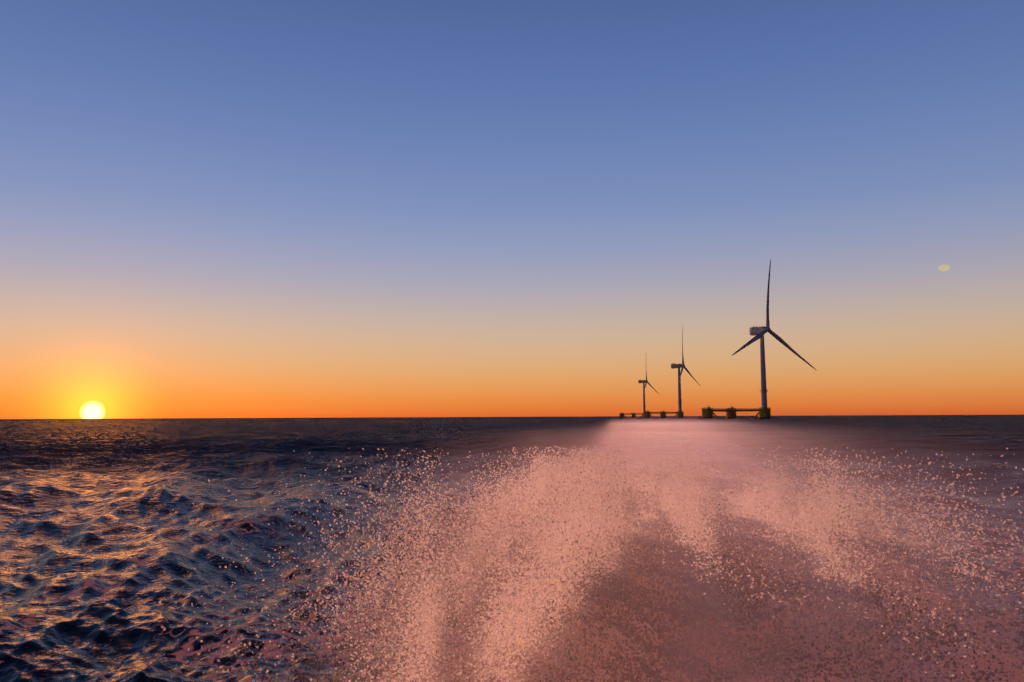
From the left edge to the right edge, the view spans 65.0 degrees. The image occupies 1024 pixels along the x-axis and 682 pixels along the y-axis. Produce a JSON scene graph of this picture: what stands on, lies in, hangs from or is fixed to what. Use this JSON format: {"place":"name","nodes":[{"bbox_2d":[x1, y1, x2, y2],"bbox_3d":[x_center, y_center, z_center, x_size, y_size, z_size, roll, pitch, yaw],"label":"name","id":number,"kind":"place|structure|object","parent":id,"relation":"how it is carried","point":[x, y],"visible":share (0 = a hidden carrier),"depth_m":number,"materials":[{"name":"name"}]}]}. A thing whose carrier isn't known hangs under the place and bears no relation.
{"place":"outdoors","nodes":[
{"label":"outdoors","id":0,"kind":"place"},
{"bbox_2d":[0,415,1023,681],"bbox_3d":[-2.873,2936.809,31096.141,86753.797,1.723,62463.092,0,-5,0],"label":"sea","id":1,"kind":"structure","parent":0,"point":[106,525],"depth_m":22.82,"materials":[{"name":"blue liquid"}]},
{"bbox_2d":[124,445,1023,681],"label":"spray droplets","id":2,"kind":"object","parent":1,"relation":"on","point":[594,505],"visible":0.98,"depth_m":10.51},
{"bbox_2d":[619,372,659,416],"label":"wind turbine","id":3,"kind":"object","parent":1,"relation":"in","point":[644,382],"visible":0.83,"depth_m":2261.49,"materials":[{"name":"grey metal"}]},
{"bbox_2d":[644,330,699,417],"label":"wind turbine","id":4,"kind":"object","parent":1,"relation":"on","point":[679,413],"visible":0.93,"depth_m":1560.63,"materials":[{"name":"grey metal"}]},
{"bbox_2d":[702,260,815,418],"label":"wind turbine","id":5,"kind":"object","parent":1,"relation":"on","point":[764,410],"visible":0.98,"depth_m":915.27,"materials":[{"name":"grey metal"}]},
{"bbox_2d":[0,0,1023,418],"label":"sky","id":6,"kind":"structure","parent":0,"point":[209,208],"materials":[{"name":"blue"}]}
]}

